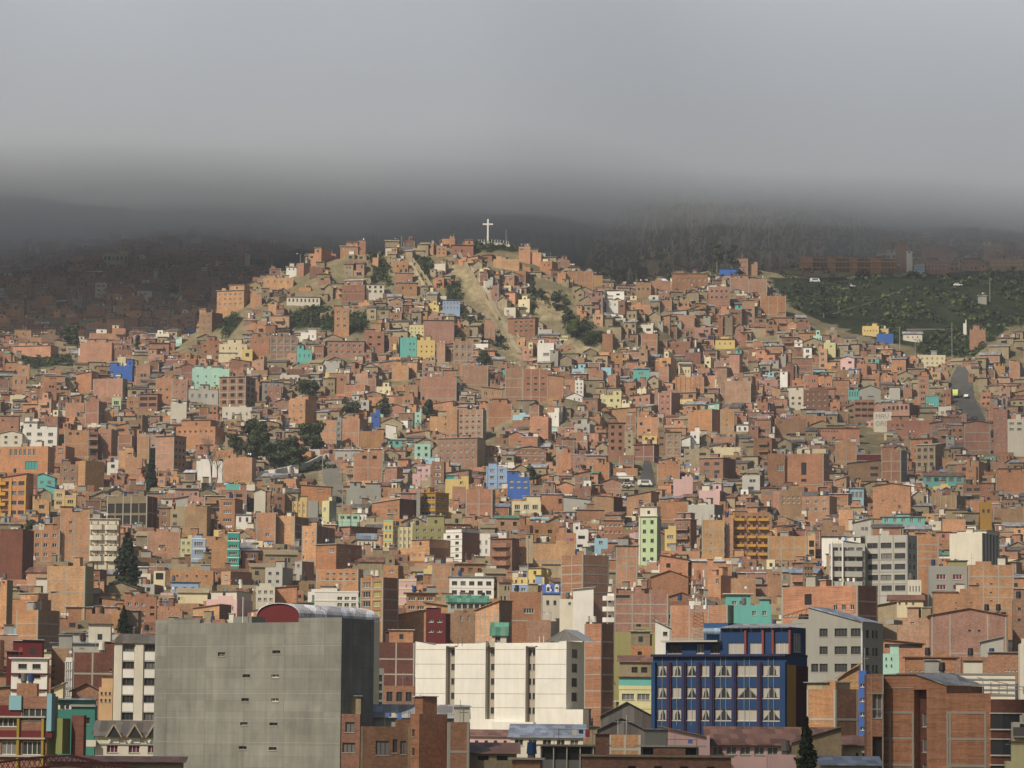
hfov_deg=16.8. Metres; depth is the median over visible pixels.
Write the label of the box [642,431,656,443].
house
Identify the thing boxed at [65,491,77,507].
house
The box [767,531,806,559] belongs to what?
house
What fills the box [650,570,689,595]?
house
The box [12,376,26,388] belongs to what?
house
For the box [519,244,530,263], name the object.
house
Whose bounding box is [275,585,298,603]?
house
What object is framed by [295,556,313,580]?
house
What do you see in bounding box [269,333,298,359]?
house
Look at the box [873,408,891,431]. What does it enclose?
house
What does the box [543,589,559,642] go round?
house
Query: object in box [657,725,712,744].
house
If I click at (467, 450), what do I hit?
apartment building
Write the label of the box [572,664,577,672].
window
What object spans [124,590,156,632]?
house
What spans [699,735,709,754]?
house
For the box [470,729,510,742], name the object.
house
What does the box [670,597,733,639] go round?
house
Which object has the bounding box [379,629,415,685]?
house
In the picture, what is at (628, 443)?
house
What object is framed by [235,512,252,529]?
house
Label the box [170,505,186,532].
house
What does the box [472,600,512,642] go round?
house
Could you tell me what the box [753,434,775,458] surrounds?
house
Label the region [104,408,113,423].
house
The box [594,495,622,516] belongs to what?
house
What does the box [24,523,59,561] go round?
house
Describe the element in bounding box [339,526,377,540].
house
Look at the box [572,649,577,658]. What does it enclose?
window
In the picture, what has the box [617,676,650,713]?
house
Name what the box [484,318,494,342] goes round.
house
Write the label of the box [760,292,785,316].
house
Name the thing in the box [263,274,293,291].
house
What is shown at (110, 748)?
window
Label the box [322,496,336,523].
house
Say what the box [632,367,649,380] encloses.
house
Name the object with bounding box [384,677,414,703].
house
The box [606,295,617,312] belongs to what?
house
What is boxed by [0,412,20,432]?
house
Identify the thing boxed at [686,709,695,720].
window
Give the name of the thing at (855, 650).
window
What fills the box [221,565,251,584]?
house
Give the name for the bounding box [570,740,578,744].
window
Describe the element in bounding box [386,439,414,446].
house
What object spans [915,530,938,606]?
tower house
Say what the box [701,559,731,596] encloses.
house
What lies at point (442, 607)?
house
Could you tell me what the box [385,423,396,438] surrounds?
house
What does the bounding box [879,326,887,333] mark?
house
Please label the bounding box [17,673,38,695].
house
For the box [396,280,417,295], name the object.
house
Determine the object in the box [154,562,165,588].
house
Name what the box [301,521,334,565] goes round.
house
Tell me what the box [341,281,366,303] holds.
house
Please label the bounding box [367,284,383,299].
house
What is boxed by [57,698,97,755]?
house
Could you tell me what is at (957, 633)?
house
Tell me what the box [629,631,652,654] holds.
house
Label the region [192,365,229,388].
house
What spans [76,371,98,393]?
house
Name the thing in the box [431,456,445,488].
house
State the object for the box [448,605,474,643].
house
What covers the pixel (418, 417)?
house
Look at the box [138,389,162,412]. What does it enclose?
house
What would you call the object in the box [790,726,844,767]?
house
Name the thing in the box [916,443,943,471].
house
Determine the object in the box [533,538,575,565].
house
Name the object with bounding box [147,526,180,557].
house
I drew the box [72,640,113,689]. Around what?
house
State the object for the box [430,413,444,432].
house
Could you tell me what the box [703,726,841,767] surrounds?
house
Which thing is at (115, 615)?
house
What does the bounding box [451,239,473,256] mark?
house
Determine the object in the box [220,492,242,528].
house
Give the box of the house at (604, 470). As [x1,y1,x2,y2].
[592,458,610,483]
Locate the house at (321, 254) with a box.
[309,247,331,267]
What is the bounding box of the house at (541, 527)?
[531,519,554,541]
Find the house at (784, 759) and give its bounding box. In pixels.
[767,740,795,767]
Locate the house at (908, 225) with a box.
[902,219,914,232]
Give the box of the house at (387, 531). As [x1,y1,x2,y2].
[383,514,393,550]
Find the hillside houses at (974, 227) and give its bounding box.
[0,175,1023,753]
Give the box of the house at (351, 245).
[339,241,358,258]
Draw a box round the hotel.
[650,623,807,734]
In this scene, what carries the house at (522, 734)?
on the hillside terrain
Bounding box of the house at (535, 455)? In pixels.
[514,445,547,464]
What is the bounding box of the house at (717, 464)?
[699,453,735,478]
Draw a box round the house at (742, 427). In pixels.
[735,422,749,431]
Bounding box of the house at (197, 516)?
[184,501,210,535]
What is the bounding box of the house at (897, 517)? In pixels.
[880,511,925,524]
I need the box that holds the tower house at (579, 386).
[575,377,583,395]
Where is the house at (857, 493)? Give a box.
[848,487,863,505]
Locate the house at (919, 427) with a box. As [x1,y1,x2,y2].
[887,416,931,437]
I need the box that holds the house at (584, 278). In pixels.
[567,268,592,289]
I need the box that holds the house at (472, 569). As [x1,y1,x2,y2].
[452,556,487,575]
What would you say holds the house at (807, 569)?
on the hillside terrain
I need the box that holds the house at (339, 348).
[327,338,365,358]
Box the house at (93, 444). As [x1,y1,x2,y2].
[89,432,98,460]
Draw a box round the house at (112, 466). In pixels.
[107,458,118,474]
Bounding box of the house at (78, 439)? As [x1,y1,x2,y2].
[64,424,89,460]
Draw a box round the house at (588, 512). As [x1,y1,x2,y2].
[575,503,604,522]
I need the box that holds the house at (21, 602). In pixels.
[12,593,50,624]
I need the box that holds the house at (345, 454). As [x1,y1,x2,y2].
[334,449,361,460]
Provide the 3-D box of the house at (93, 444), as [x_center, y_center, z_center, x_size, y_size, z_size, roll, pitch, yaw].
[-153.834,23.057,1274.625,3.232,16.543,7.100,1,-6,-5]
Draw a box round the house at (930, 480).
[922,472,964,487]
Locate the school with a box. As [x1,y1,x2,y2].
[799,255,896,272]
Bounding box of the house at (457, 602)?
[446,595,488,612]
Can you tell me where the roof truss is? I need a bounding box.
[0,755,137,767]
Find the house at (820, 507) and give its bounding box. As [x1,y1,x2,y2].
[802,491,836,519]
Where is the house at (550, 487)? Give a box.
[523,479,556,498]
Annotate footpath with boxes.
[408,262,445,315]
[469,267,521,352]
[833,289,903,313]
[907,327,956,330]
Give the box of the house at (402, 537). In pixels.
[393,520,412,550]
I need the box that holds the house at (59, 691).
[51,682,67,708]
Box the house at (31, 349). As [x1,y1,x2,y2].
[13,342,59,356]
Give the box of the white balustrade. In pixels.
[496,239,508,246]
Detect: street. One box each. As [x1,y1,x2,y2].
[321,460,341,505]
[640,461,654,484]
[950,365,991,445]
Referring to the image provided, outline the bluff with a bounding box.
[535,290,551,313]
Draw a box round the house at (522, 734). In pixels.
[507,724,586,757]
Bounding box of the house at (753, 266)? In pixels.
[749,261,757,275]
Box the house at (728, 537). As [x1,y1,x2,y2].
[725,513,732,557]
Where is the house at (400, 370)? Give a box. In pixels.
[392,361,408,380]
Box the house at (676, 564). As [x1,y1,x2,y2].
[658,554,689,575]
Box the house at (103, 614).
[90,606,118,623]
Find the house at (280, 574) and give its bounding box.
[265,561,292,586]
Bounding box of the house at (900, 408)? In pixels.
[875,400,919,418]
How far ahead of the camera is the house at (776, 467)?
1208.52 m
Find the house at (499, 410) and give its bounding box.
[487,398,511,427]
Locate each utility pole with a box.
[342,483,342,525]
[629,368,629,411]
[639,373,643,416]
[781,548,781,623]
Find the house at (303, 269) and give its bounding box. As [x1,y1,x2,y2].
[297,259,310,276]
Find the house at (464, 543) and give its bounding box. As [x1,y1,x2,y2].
[444,527,479,561]
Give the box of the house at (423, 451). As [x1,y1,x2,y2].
[414,440,430,458]
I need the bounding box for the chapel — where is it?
[380,417,403,431]
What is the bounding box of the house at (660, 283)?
[651,277,670,294]
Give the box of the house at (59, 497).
[54,485,65,511]
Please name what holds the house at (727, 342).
on the hillside terrain
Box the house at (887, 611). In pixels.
[878,601,898,639]
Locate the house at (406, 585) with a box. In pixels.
[399,573,416,604]
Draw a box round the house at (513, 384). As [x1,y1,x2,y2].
[505,364,522,406]
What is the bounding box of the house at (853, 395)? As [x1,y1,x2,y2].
[848,387,859,401]
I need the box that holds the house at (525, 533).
[517,517,533,562]
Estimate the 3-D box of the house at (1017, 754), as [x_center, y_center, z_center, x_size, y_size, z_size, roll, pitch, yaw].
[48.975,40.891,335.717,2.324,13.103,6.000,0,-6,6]
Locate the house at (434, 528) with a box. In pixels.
[413,515,445,539]
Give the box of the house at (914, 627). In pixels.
[897,607,931,655]
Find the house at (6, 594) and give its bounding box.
[0,573,12,633]
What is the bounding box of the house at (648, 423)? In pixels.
[637,414,661,443]
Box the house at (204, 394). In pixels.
[188,384,218,404]
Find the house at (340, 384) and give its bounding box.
[336,372,345,393]
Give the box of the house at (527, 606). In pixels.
[508,584,542,642]
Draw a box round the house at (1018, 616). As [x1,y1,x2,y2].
[1012,588,1023,651]
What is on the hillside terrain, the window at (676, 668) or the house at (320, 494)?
the house at (320, 494)
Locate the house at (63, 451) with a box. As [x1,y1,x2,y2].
[55,443,74,463]
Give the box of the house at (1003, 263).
[989,256,1023,269]
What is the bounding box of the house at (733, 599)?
[722,586,752,605]
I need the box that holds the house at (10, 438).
[0,430,23,446]
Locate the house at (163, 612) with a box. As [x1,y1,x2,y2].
[157,606,183,619]
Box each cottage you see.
[176,588,209,603]
[887,595,924,617]
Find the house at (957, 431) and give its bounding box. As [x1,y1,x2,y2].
[950,425,962,441]
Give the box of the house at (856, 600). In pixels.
[782,576,877,626]
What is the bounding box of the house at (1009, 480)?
[995,468,1023,494]
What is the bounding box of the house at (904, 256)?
[896,241,911,271]
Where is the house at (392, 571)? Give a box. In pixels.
[383,565,402,578]
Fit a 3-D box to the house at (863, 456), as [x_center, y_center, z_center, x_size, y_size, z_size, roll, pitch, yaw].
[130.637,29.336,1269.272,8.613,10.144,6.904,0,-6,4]
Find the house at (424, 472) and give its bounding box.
[417,465,430,480]
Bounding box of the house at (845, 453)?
[834,438,856,465]
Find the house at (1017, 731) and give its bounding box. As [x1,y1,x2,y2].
[1011,714,1023,740]
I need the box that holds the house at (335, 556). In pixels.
[314,538,362,568]
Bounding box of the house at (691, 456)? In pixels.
[684,444,698,467]
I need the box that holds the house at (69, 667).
[65,650,73,708]
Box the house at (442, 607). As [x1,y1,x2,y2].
[423,602,447,612]
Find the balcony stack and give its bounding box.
[602,586,613,623]
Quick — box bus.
[952,389,961,396]
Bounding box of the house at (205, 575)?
[170,564,214,585]
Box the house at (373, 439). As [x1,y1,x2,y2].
[360,428,384,450]
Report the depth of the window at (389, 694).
637.61 m
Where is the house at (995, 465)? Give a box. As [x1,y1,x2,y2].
[990,457,1003,471]
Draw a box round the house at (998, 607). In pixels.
[984,604,1007,651]
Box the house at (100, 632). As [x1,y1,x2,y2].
[49,623,113,652]
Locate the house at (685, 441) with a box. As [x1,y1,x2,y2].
[681,435,691,448]
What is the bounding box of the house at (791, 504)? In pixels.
[780,484,801,518]
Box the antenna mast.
[690,568,707,639]
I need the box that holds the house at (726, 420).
[720,407,733,433]
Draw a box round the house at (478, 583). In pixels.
[448,570,495,597]
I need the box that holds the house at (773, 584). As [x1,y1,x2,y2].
[767,565,782,603]
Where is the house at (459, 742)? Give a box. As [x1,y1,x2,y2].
[448,700,471,767]
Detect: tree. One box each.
[25,519,38,529]
[59,324,79,344]
[109,532,142,588]
[115,605,131,633]
[134,335,140,351]
[143,455,157,491]
[167,283,179,293]
[201,435,231,489]
[226,433,243,451]
[240,418,272,459]
[256,258,265,269]
[258,442,280,467]
[272,436,307,464]
[295,379,320,398]
[297,420,326,448]
[342,397,361,412]
[370,275,378,283]
[375,397,391,417]
[415,422,427,429]
[422,399,433,417]
[476,350,489,364]
[524,465,540,485]
[528,276,536,294]
[538,288,544,300]
[550,292,559,310]
[562,306,575,330]
[565,319,585,337]
[581,331,601,345]
[709,240,724,274]
[725,244,738,267]
[793,716,817,767]
[818,302,831,317]
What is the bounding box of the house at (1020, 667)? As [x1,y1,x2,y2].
[1018,639,1023,698]
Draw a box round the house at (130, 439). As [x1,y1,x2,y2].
[118,429,136,459]
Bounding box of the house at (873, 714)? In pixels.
[864,674,882,767]
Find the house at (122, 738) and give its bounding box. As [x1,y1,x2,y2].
[86,720,153,755]
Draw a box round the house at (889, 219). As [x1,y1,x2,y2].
[879,208,901,229]
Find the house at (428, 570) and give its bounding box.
[423,564,431,580]
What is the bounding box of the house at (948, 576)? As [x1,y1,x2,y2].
[928,556,968,613]
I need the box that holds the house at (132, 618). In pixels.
[114,604,139,632]
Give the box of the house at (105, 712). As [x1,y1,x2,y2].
[98,675,113,719]
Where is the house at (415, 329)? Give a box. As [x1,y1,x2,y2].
[409,322,423,336]
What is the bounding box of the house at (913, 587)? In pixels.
[907,573,920,594]
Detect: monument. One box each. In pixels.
[483,219,492,242]
[963,319,966,334]
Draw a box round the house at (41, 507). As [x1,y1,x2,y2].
[26,492,50,520]
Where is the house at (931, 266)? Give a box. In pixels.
[924,259,947,273]
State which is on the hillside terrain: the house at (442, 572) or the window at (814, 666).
the house at (442, 572)
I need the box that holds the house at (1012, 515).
[992,503,1023,523]
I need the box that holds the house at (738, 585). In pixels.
[731,572,755,596]
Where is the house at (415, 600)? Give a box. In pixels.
[403,586,438,612]
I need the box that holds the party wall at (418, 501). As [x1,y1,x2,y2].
[416,487,420,517]
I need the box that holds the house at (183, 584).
[169,575,200,598]
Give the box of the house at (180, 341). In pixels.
[176,335,188,345]
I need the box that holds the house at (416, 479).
[412,469,420,485]
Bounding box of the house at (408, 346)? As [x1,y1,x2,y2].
[400,336,416,356]
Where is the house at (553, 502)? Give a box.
[540,489,563,512]
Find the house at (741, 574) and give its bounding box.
[732,567,766,577]
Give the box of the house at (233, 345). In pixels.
[219,338,247,362]
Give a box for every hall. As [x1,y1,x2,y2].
[256,603,379,703]
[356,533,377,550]
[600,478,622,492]
[902,331,922,342]
[920,245,948,261]
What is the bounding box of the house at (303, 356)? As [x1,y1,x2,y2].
[296,344,311,362]
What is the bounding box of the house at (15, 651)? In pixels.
[4,640,22,685]
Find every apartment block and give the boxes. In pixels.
[0,529,33,579]
[22,422,59,446]
[51,634,73,693]
[60,506,90,564]
[78,456,103,491]
[80,338,113,362]
[93,374,127,400]
[137,433,150,463]
[211,538,227,567]
[223,453,255,482]
[250,333,269,359]
[307,501,318,516]
[316,563,362,591]
[320,416,336,448]
[341,413,366,447]
[341,695,362,767]
[358,238,365,254]
[421,373,456,401]
[423,317,455,344]
[452,482,465,504]
[462,361,487,387]
[466,484,494,516]
[557,447,570,474]
[593,272,602,288]
[614,537,638,587]
[625,411,635,437]
[632,439,658,463]
[636,279,650,297]
[657,459,679,482]
[664,431,681,457]
[688,405,719,433]
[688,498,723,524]
[725,376,750,404]
[730,275,766,295]
[803,388,828,410]
[803,681,858,755]
[834,663,861,732]
[872,483,912,517]
[883,645,899,673]
[930,491,965,508]
[962,420,990,453]
[969,325,985,349]
[993,405,1006,454]
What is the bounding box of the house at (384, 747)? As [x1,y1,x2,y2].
[360,712,410,767]
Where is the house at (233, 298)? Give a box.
[217,284,250,316]
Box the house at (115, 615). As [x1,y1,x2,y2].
[112,603,124,634]
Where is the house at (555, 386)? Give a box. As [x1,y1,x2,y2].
[548,374,564,397]
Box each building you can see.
[0,441,54,475]
[0,473,34,520]
[0,694,86,767]
[16,601,59,651]
[88,513,121,568]
[102,251,129,266]
[107,490,157,531]
[112,634,154,720]
[153,597,373,767]
[154,431,187,474]
[176,420,223,445]
[219,373,255,407]
[276,511,308,545]
[360,570,398,641]
[398,609,425,642]
[415,629,595,737]
[420,487,449,518]
[436,434,486,467]
[457,404,485,437]
[486,462,507,488]
[488,531,520,570]
[507,471,529,499]
[508,742,544,767]
[523,365,547,402]
[527,609,550,642]
[536,729,610,767]
[561,547,608,623]
[579,734,733,767]
[584,616,614,725]
[607,418,625,460]
[614,585,668,631]
[633,729,705,754]
[638,506,661,565]
[674,512,697,548]
[702,514,723,557]
[732,506,769,560]
[783,606,902,681]
[785,449,829,485]
[817,428,858,442]
[829,537,864,585]
[854,396,874,422]
[859,648,869,734]
[862,323,878,336]
[865,529,916,603]
[883,673,1023,767]
[897,660,1015,698]
[902,647,959,672]
[914,264,923,273]
[918,350,944,367]
[949,525,999,565]
[967,553,1013,639]
[1007,413,1023,456]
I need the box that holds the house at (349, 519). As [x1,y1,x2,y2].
[338,507,359,526]
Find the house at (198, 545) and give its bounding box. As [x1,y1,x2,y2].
[192,535,205,561]
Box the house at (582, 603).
[571,587,594,641]
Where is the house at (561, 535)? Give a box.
[556,526,575,543]
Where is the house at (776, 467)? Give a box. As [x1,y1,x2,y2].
[768,449,784,482]
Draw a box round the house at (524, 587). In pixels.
[512,575,542,591]
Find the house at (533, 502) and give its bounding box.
[512,495,540,514]
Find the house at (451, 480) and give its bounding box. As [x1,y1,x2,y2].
[445,475,468,498]
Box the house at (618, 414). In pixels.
[610,406,636,421]
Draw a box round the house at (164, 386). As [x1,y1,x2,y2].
[155,374,172,406]
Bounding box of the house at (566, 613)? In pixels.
[559,592,572,641]
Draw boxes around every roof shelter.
[373,704,470,767]
[817,756,882,767]
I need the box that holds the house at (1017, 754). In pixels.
[1004,741,1023,767]
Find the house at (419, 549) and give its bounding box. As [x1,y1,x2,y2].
[399,539,449,560]
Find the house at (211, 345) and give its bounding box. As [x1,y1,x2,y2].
[201,336,221,359]
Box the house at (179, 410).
[170,398,187,423]
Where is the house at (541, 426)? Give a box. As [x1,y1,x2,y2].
[530,415,551,441]
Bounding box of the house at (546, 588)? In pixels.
[541,584,560,598]
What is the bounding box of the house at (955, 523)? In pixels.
[942,512,965,531]
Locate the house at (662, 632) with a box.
[653,620,671,653]
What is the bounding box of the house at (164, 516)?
[158,507,171,531]
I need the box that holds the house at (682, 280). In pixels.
[671,267,708,290]
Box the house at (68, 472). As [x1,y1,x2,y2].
[60,460,77,485]
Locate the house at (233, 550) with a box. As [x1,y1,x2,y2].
[227,527,239,568]
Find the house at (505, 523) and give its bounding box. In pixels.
[493,515,519,537]
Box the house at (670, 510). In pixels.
[657,497,687,522]
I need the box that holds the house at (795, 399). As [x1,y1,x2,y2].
[788,387,802,410]
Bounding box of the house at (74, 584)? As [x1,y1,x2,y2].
[47,557,93,619]
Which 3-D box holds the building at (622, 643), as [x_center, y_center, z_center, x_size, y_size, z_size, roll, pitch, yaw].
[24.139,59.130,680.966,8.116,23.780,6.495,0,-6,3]
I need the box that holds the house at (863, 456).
[857,450,880,461]
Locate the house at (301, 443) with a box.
[297,434,314,448]
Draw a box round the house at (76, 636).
[61,632,114,641]
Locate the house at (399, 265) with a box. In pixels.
[393,258,407,274]
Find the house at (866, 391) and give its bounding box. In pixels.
[858,385,881,402]
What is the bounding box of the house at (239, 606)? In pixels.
[206,591,252,616]
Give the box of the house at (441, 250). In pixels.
[436,243,446,256]
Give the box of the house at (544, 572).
[512,568,551,583]
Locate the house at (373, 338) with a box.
[364,328,384,352]
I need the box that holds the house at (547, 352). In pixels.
[537,338,558,365]
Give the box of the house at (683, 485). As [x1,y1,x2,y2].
[673,475,692,495]
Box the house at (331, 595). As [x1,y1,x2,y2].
[314,583,358,607]
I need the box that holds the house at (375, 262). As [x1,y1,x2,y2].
[372,253,378,265]
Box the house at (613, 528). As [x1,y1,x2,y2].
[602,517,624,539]
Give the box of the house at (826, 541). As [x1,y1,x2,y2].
[821,532,864,566]
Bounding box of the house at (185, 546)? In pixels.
[180,533,192,561]
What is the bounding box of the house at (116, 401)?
[112,394,121,409]
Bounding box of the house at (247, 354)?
[242,349,252,360]
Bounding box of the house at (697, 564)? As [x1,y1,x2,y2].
[689,559,726,579]
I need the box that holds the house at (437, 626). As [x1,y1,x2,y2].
[425,607,450,643]
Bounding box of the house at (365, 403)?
[350,395,370,410]
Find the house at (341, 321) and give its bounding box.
[334,305,349,336]
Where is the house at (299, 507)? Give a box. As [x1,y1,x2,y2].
[292,496,307,516]
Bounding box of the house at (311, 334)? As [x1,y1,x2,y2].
[301,328,317,340]
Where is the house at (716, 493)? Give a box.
[692,483,723,504]
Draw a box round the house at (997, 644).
[978,636,1004,656]
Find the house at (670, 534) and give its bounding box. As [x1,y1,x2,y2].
[664,526,675,550]
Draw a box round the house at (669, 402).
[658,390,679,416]
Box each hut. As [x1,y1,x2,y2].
[184,330,195,333]
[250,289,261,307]
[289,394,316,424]
[490,622,508,642]
[718,268,738,275]
[977,292,987,304]
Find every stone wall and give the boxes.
[257,464,298,477]
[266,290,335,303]
[301,453,328,470]
[320,308,364,318]
[412,257,442,305]
[459,252,498,320]
[467,253,525,348]
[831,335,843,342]
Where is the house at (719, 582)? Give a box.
[708,567,732,598]
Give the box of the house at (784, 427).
[775,415,807,439]
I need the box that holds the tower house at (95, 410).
[85,396,104,426]
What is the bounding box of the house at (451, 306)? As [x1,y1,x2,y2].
[442,299,459,315]
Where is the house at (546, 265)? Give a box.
[540,258,557,274]
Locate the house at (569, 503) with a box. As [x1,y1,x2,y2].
[563,496,591,511]
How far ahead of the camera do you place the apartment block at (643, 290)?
1557.44 m
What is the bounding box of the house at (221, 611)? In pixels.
[193,604,231,619]
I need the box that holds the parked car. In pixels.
[622,482,633,486]
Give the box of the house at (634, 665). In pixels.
[617,655,652,676]
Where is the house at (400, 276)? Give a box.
[394,268,413,284]
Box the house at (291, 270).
[285,263,296,277]
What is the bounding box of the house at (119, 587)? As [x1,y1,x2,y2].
[105,581,143,598]
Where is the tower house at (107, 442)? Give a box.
[98,423,117,459]
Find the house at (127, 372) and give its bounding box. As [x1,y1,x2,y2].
[110,359,134,381]
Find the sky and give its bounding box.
[0,0,1023,134]
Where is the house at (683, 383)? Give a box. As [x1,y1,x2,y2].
[675,374,703,392]
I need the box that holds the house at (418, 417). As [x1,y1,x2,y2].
[414,407,421,427]
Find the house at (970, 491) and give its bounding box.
[962,479,980,500]
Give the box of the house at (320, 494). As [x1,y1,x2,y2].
[299,484,332,504]
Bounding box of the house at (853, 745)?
[841,735,863,755]
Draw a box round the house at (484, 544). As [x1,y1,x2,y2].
[479,534,490,555]
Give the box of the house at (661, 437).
[658,422,664,452]
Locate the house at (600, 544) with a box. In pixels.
[594,533,607,554]
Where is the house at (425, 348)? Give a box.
[417,336,434,358]
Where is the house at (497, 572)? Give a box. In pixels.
[479,568,515,591]
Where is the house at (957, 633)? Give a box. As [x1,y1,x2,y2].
[926,608,1008,672]
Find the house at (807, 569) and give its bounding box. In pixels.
[803,554,812,586]
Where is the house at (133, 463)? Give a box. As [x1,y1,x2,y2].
[125,453,142,473]
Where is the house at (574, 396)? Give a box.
[564,392,582,401]
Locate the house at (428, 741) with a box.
[410,695,446,767]
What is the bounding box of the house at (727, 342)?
[714,335,735,348]
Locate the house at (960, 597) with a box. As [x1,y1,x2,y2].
[931,583,980,613]
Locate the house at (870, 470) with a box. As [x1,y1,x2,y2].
[847,460,880,481]
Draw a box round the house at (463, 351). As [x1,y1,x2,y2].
[453,338,473,364]
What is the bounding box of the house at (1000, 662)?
[961,648,1018,698]
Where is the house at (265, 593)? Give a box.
[256,583,274,608]
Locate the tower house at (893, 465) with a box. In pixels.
[881,446,906,482]
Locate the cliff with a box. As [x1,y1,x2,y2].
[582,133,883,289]
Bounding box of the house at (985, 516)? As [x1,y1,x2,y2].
[979,497,991,529]
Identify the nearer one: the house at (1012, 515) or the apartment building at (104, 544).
the apartment building at (104, 544)
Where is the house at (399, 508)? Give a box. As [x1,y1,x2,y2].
[372,498,415,519]
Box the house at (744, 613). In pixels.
[734,596,770,626]
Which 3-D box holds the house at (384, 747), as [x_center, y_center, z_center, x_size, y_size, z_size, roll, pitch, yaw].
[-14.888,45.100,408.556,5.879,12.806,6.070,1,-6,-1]
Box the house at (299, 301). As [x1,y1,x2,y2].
[286,296,320,305]
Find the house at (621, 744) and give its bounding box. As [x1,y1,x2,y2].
[609,715,640,754]
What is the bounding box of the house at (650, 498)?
[627,491,659,515]
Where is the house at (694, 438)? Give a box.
[690,426,699,448]
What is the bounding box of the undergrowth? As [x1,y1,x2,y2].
[19,240,1023,472]
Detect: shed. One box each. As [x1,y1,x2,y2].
[46,755,187,767]
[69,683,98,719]
[470,742,520,767]
[594,717,644,744]
[597,702,650,728]
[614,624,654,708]
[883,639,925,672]
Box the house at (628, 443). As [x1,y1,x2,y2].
[625,428,633,454]
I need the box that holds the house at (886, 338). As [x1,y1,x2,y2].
[876,331,892,343]
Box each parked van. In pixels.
[637,480,651,485]
[810,278,819,282]
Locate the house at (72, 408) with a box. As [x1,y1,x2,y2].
[65,398,84,416]
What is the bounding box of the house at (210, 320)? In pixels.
[199,308,222,335]
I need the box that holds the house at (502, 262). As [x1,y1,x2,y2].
[493,255,518,270]
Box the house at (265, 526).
[256,507,275,544]
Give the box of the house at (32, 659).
[9,639,51,695]
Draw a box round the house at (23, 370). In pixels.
[18,364,29,379]
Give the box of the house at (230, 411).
[222,404,252,420]
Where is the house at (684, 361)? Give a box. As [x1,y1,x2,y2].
[677,359,692,376]
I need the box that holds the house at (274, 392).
[266,386,281,402]
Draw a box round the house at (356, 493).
[346,481,381,505]
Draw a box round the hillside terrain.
[0,119,1023,767]
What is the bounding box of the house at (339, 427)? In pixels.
[337,417,341,448]
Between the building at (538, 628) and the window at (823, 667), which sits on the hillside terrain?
the building at (538, 628)
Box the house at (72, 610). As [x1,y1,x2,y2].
[64,605,94,619]
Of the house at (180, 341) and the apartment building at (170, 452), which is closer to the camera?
the apartment building at (170, 452)
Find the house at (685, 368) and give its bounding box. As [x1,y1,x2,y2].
[679,363,691,376]
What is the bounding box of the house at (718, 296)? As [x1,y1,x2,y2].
[708,284,729,307]
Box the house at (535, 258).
[530,252,540,266]
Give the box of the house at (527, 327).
[507,314,539,338]
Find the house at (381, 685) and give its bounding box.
[379,668,383,703]
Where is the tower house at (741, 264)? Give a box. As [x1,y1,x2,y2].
[734,255,749,274]
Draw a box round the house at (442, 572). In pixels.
[432,561,451,596]
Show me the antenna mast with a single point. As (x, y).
(698, 587)
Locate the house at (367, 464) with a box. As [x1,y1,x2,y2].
[353,448,382,481]
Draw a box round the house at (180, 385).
[172,375,188,405]
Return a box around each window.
[0,718,16,726]
[1,741,15,754]
[18,664,26,668]
[22,708,46,720]
[23,741,40,754]
[25,461,37,469]
[32,664,40,668]
[86,717,89,724]
[107,745,117,752]
[122,678,133,685]
[122,695,133,702]
[122,712,132,720]
[123,644,134,651]
[123,661,133,668]
[129,745,139,753]
[143,713,153,720]
[144,678,153,685]
[144,695,153,702]
[145,644,154,651]
[145,662,154,669]
[147,745,152,753]
[194,542,202,546]
[194,550,202,554]
[217,652,224,656]
[224,502,231,505]
[229,559,237,562]
[238,746,246,749]
[242,674,249,678]
[268,747,276,750]
[269,723,277,726]
[272,650,279,654]
[272,698,278,702]
[342,743,355,752]
[345,722,354,732]
[362,592,369,597]
[363,582,369,587]
[363,601,369,606]
[373,591,380,597]
[373,601,379,606]
[374,582,380,587]
[375,741,388,755]
[387,692,392,701]
[392,739,397,753]
[396,692,401,701]
[400,741,405,754]
[406,692,411,701]
[421,496,434,499]
[421,504,434,507]
[422,511,434,514]
[435,465,440,469]
[491,552,510,556]
[491,561,510,565]
[492,543,510,547]
[515,739,523,745]
[523,608,533,613]
[543,739,550,743]
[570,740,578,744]
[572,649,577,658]
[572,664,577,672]
[572,678,576,686]
[572,692,577,701]
[616,595,629,598]
[622,694,634,700]
[637,694,649,700]
[657,665,666,676]
[657,687,665,698]
[657,709,665,720]
[668,645,681,653]
[672,665,680,676]
[672,687,680,698]
[672,709,680,720]
[686,687,695,698]
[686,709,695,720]
[687,665,695,676]
[697,645,703,653]
[701,665,708,676]
[701,687,708,698]
[702,709,708,720]
[710,644,719,653]
[712,747,722,754]
[715,665,730,676]
[715,687,730,698]
[715,709,730,720]
[726,747,736,755]
[729,643,743,653]
[737,665,756,676]
[737,687,756,698]
[737,709,756,721]
[740,747,750,755]
[750,643,761,653]
[754,747,764,755]
[762,665,779,676]
[762,687,779,698]
[762,709,779,721]
[768,747,777,753]
[775,643,787,653]
[777,465,782,470]
[793,633,801,652]
[811,664,818,672]
[819,646,827,654]
[819,664,827,672]
[820,629,827,636]
[834,646,846,654]
[834,664,846,672]
[835,628,846,636]
[851,628,860,636]
[851,646,860,654]
[851,664,860,670]
[857,577,862,581]
[867,543,877,548]
[867,554,877,559]
[867,575,877,580]
[868,564,877,569]
[872,694,882,718]
[880,543,890,548]
[880,575,891,580]
[881,553,891,558]
[881,564,891,569]
[882,585,891,590]
[894,564,904,569]
[894,575,904,580]
[895,542,904,547]
[895,553,904,558]
[895,585,904,590]
[922,713,926,727]
[922,738,926,752]
[936,574,945,579]
[937,585,945,589]
[953,574,961,579]
[990,714,1021,728]
[990,740,1010,754]
[991,765,1003,767]
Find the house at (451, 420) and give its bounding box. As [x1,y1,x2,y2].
[446,407,457,437]
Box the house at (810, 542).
[807,530,814,557]

